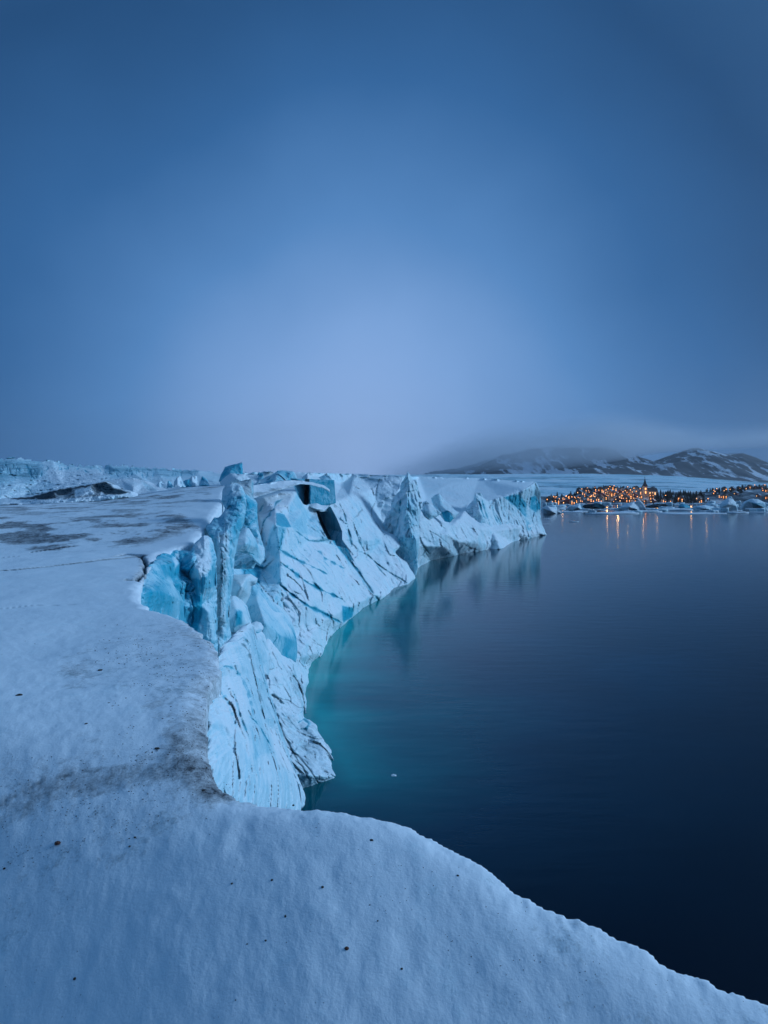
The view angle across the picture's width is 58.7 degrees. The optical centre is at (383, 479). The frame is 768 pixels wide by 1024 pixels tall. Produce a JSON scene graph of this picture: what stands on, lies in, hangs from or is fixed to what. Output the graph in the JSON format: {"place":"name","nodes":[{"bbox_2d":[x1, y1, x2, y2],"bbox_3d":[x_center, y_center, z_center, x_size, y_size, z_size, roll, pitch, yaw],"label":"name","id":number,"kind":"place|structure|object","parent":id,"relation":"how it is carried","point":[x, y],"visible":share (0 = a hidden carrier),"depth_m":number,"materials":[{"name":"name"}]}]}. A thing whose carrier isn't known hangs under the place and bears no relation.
{"place":"outdoors","nodes":[
{"label":"outdoors","id":0,"kind":"place"},
{"bbox_2d":[0,457,246,498],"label":"serac field","id":1,"kind":"structure","parent":0,"point":[20,477],"depth_m":313.04,"materials":[{"name":"white ice"}]},
{"bbox_2d":[0,484,767,1023],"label":"snow plateau","id":2,"kind":"structure","parent":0,"point":[160,918],"depth_m":12.79,"materials":[{"name":"white snow"}]},
{"bbox_2d":[0,481,137,504],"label":"debris ridge","id":3,"kind":"structure","parent":2,"relation":"on","point":[100,491],"depth_m":121.54,"materials":[{"name":"white snow"}]},
{"bbox_2d":[109,478,166,493],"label":"snow hump","id":4,"kind":"object","parent":2,"relation":"on","point":[138,486],"visible":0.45,"depth_m":147.56,"materials":[{"name":"white snow"}]},
{"bbox_2d":[167,481,172,487],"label":"crest block","id":5,"kind":"structure","parent":2,"relation":"on","point":[169,484],"depth_m":143.41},
{"bbox_2d":[173,476,181,487],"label":"crest block","id":6,"kind":"structure","parent":2,"relation":"on","point":[177,481],"depth_m":138.44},
{"bbox_2d":[141,535,217,651],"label":"ice cove wall","id":7,"kind":"structure","parent":2,"relation":"on","point":[180,585],"depth_m":55.08,"materials":[{"name":"blue ice"}]},
{"bbox_2d":[183,479,191,486],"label":"crest block","id":8,"kind":"structure","parent":2,"relation":"on","point":[187,483],"depth_m":152.41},
{"bbox_2d":[189,476,197,486],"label":"crest block","id":9,"kind":"structure","parent":2,"relation":"on","point":[193,481],"depth_m":155.17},
{"bbox_2d":[200,476,209,485],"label":"crest block","id":10,"kind":"structure","parent":2,"relation":"on","point":[203,482],"depth_m":150.21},
{"bbox_2d":[206,483,246,655],"bbox_3d":[-15.455,8.566,65.707,3.586,16.563,16.389,0,0,-6],"label":"ice fin","id":11,"kind":"object","parent":2,"relation":"on","point":[224,529],"visible":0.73,"depth_m":63.74,"materials":[{"name":"blue ice"}]},
{"bbox_2d":[219,462,242,481],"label":"serac","id":12,"kind":"object","parent":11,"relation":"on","point":[234,469],"visible":0.58,"depth_m":150.61,"materials":[{"name":"blue ice"}]},
{"bbox_2d":[220,473,249,485],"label":"serac","id":13,"kind":"object","parent":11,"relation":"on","point":[230,478],"visible":0.64,"depth_m":142.33,"materials":[{"name":"white ice"}]},
{"bbox_2d":[233,479,264,568],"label":"ice buttress","id":14,"kind":"structure","parent":2,"relation":"on","point":[243,561],"depth_m":84.60,"materials":[{"name":"blue ice"}]},
{"bbox_2d":[236,528,263,565],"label":"ice wedge","id":15,"kind":"object","parent":2,"relation":"on","point":[247,544],"visible":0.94,"depth_m":75.56,"materials":[{"name":"blue ice"}]},
{"bbox_2d":[207,623,304,809],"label":"leaning ice slab","id":16,"kind":"structure","parent":2,"relation":"on","point":[248,751],"depth_m":25.45,"materials":[{"name":"ice"}]},
{"bbox_2d":[2,624,743,1005],"bbox_3d":[-12.610,11.893,40.938,13.329,12.092,69.576,0,0,-21],"label":"grit","id":17,"kind":"object","parent":2,"relation":"on","point":[196,790],"visible":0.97,"depth_m":14.91,"materials":[{"name":"stone"}]},
{"bbox_2d":[0,0,767,474],"label":"sky","id":18,"kind":"structure","parent":0,"point":[370,237],"materials":[{"name":"blue"}]},
{"bbox_2d":[301,502,767,1004],"bbox_3d":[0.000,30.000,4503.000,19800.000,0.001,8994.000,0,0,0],"label":"water","id":19,"kind":"structure","parent":0,"point":[565,717],"depth_m":84.45,"materials":[{"name":"blue liquid"}]},
{"bbox_2d":[231,471,534,787],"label":"glacier front","id":20,"kind":"object","parent":19,"relation":"in","point":[316,586],"visible":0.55,"depth_m":154.15,"materials":[{"name":"ice"}]},
{"bbox_2d":[229,596,251,632],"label":"ice lump","id":21,"kind":"object","parent":20,"relation":"on","point":[239,616],"visible":0.74,"depth_m":71.22,"materials":[{"name":"blue ice"}]},
{"bbox_2d":[231,574,257,603],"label":"ice lump","id":22,"kind":"object","parent":20,"relation":"on","point":[242,584],"visible":0.71,"depth_m":80.05,"materials":[{"name":"blue ice"}]},
{"bbox_2d":[251,621,269,675],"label":"ice lump","id":23,"kind":"object","parent":20,"relation":"on","point":[263,645],"visible":0.58,"depth_m":66.28,"materials":[{"name":"blue ice"}]},
{"bbox_2d":[246,584,296,661],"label":"ice bulge","id":24,"kind":"object","parent":20,"relation":"on","point":[270,616],"visible":0.88,"depth_m":91.84,"materials":[{"name":"blue ice"}]},
{"bbox_2d":[254,470,296,484],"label":"serac","id":25,"kind":"object","parent":20,"relation":"on","point":[280,475],"visible":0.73,"depth_m":178.17,"materials":[{"name":"blue ice"}]},
{"bbox_2d":[253,480,329,497],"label":"ice slab","id":26,"kind":"structure","parent":20,"relation":"on","point":[263,489],"depth_m":153.03,"materials":[{"name":"white ice"}]},
{"bbox_2d":[302,472,310,478],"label":"crest block","id":27,"kind":"structure","parent":20,"relation":"on","point":[307,476],"depth_m":186.80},
{"bbox_2d":[290,478,335,504],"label":"crevasse wall","id":28,"kind":"structure","parent":20,"relation":"on","point":[309,494],"depth_m":175.69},
{"bbox_2d":[307,503,330,510],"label":"ice slab","id":29,"kind":"structure","parent":20,"relation":"on","point":[318,506],"depth_m":172.17,"materials":[{"name":"ice"}]},
{"bbox_2d":[319,475,334,483],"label":"serac","id":30,"kind":"object","parent":20,"relation":"on","point":[325,477],"visible":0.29,"depth_m":228.64,"materials":[{"name":"ice"}]},
{"bbox_2d":[316,507,358,571],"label":"crevasse wall","id":31,"kind":"structure","parent":20,"relation":"on","point":[330,525],"depth_m":178.96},
{"bbox_2d":[383,472,421,575],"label":"ice spire","id":32,"kind":"structure","parent":20,"relation":"on","point":[401,523],"depth_m":218.01,"materials":[{"name":"blue ice"}]},
{"bbox_2d":[422,501,440,518],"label":"serac","id":33,"kind":"object","parent":20,"relation":"on","point":[429,511],"visible":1,"depth_m":246.22,"materials":[{"name":"ice"}]},
{"bbox_2d":[431,494,457,522],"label":"serac","id":34,"kind":"object","parent":20,"relation":"on","point":[449,513],"visible":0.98,"depth_m":257.27,"materials":[{"name":"ice"}]},
{"bbox_2d":[464,482,546,539],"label":"ice headland","id":35,"kind":"structure","parent":19,"relation":"in","point":[519,508],"depth_m":343.15,"materials":[{"name":"blue ice"}]},
{"bbox_2d":[543,506,560,513],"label":"iceberg","id":36,"kind":"object","parent":19,"relation":"on","point":[549,510],"visible":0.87,"depth_m":609.69,"materials":[{"name":"ice"}]},
{"bbox_2d":[560,511,582,512],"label":"ice floe","id":37,"kind":"object","parent":19,"relation":"on","point":[570,512],"visible":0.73,"depth_m":629.24,"materials":[{"name":"ice"}]},
{"bbox_2d":[566,504,584,508],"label":"iceberg","id":38,"kind":"object","parent":19,"relation":"on","point":[577,506],"visible":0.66,"depth_m":698.42,"materials":[{"name":"white ice"}]},
{"bbox_2d":[582,503,604,508],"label":"iceberg","id":39,"kind":"object","parent":19,"relation":"on","point":[594,506],"visible":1,"depth_m":671.86,"materials":[{"name":"ice"}]},
{"bbox_2d":[585,512,638,513],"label":"ice floe","id":40,"kind":"object","parent":19,"relation":"on","point":[614,513],"visible":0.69,"depth_m":606.17,"materials":[{"name":"white ice"}]},
{"bbox_2d":[610,501,645,509],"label":"iceberg","id":41,"kind":"object","parent":19,"relation":"on","point":[638,505],"visible":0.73,"depth_m":689.34,"materials":[{"name":"white ice"}]},
{"bbox_2d":[629,510,661,511],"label":"ice floe","id":42,"kind":"object","parent":19,"relation":"on","point":[649,511],"visible":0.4,"depth_m":642.38,"materials":[{"name":"white ice"}]},
{"bbox_2d":[646,504,667,507],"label":"iceberg","id":43,"kind":"object","parent":19,"relation":"on","point":[656,505],"visible":0.95,"depth_m":732.62,"materials":[{"name":"ice"}]},
{"bbox_2d":[650,508,692,509],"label":"ice floe","id":44,"kind":"object","parent":19,"relation":"on","point":[675,509],"visible":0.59,"depth_m":677.08,"materials":[{"name":"white ice"}]},
{"bbox_2d":[677,504,690,507],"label":"iceberg","id":45,"kind":"object","parent":19,"relation":"on","point":[683,506],"visible":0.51,"depth_m":717.77,"materials":[{"name":"blue ice"}]},
{"bbox_2d":[662,512,726,513],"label":"ice floe","id":46,"kind":"object","parent":19,"relation":"on","point":[691,513],"visible":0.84,"depth_m":604.42,"materials":[{"name":"white ice"}]},
{"bbox_2d":[691,505,712,509],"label":"iceberg","id":47,"kind":"object","parent":19,"relation":"on","point":[705,507],"visible":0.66,"depth_m":696.85,"materials":[{"name":"ice"}]},
{"bbox_2d":[719,496,737,510],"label":"iceberg","id":48,"kind":"object","parent":19,"relation":"on","point":[729,502],"visible":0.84,"depth_m":663.25,"materials":[{"name":"white ice"}]},
{"bbox_2d":[741,499,767,508],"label":"iceberg","id":49,"kind":"object","parent":19,"relation":"on","point":[753,503],"visible":0.88,"depth_m":718.40,"materials":[{"name":"white ice"}]},
{"bbox_2d":[756,508,764,511],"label":"ice floe","id":50,"kind":"object","parent":19,"relation":"on","point":[760,509],"visible":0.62,"depth_m":642.47,"materials":[{"name":"ice"}]},
{"bbox_2d":[385,474,767,496],"bbox_3d":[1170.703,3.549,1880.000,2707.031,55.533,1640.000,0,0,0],"label":"glacier","id":51,"kind":"object","parent":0,"point":[554,484],"visible":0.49,"depth_m":1818.68,"materials":[{"name":"white ice"}]},
{"bbox_2d":[422,445,767,482],"bbox_3d":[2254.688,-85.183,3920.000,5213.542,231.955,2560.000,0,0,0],"label":"mountains","id":52,"kind":"structure","parent":0,"point":[690,462],"depth_m":3394.34,"materials":[{"name":"white snow"}]},
{"bbox_2d":[541,489,767,502],"bbox_3d":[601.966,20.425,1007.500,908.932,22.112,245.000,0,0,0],"label":"shore","id":53,"kind":"structure","parent":0,"point":[746,495],"depth_m":943.15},
{"bbox_2d":[590,497,596,502],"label":"house","id":54,"kind":"structure","parent":53,"relation":"on","point":[592,499],"depth_m":904.73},
{"bbox_2d":[642,479,657,496],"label":"church","id":55,"kind":"structure","parent":53,"relation":"on","point":[646,491],"depth_m":947.40,"materials":[{"name":"wood"}]},
{"bbox_2d":[677,496,684,502],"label":"house","id":56,"kind":"structure","parent":53,"relation":"on","point":[681,498],"depth_m":904.92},
{"bbox_2d":[722,493,728,498],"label":"house","id":57,"kind":"structure","parent":53,"relation":"on","point":[725,496],"depth_m":929.07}
]}

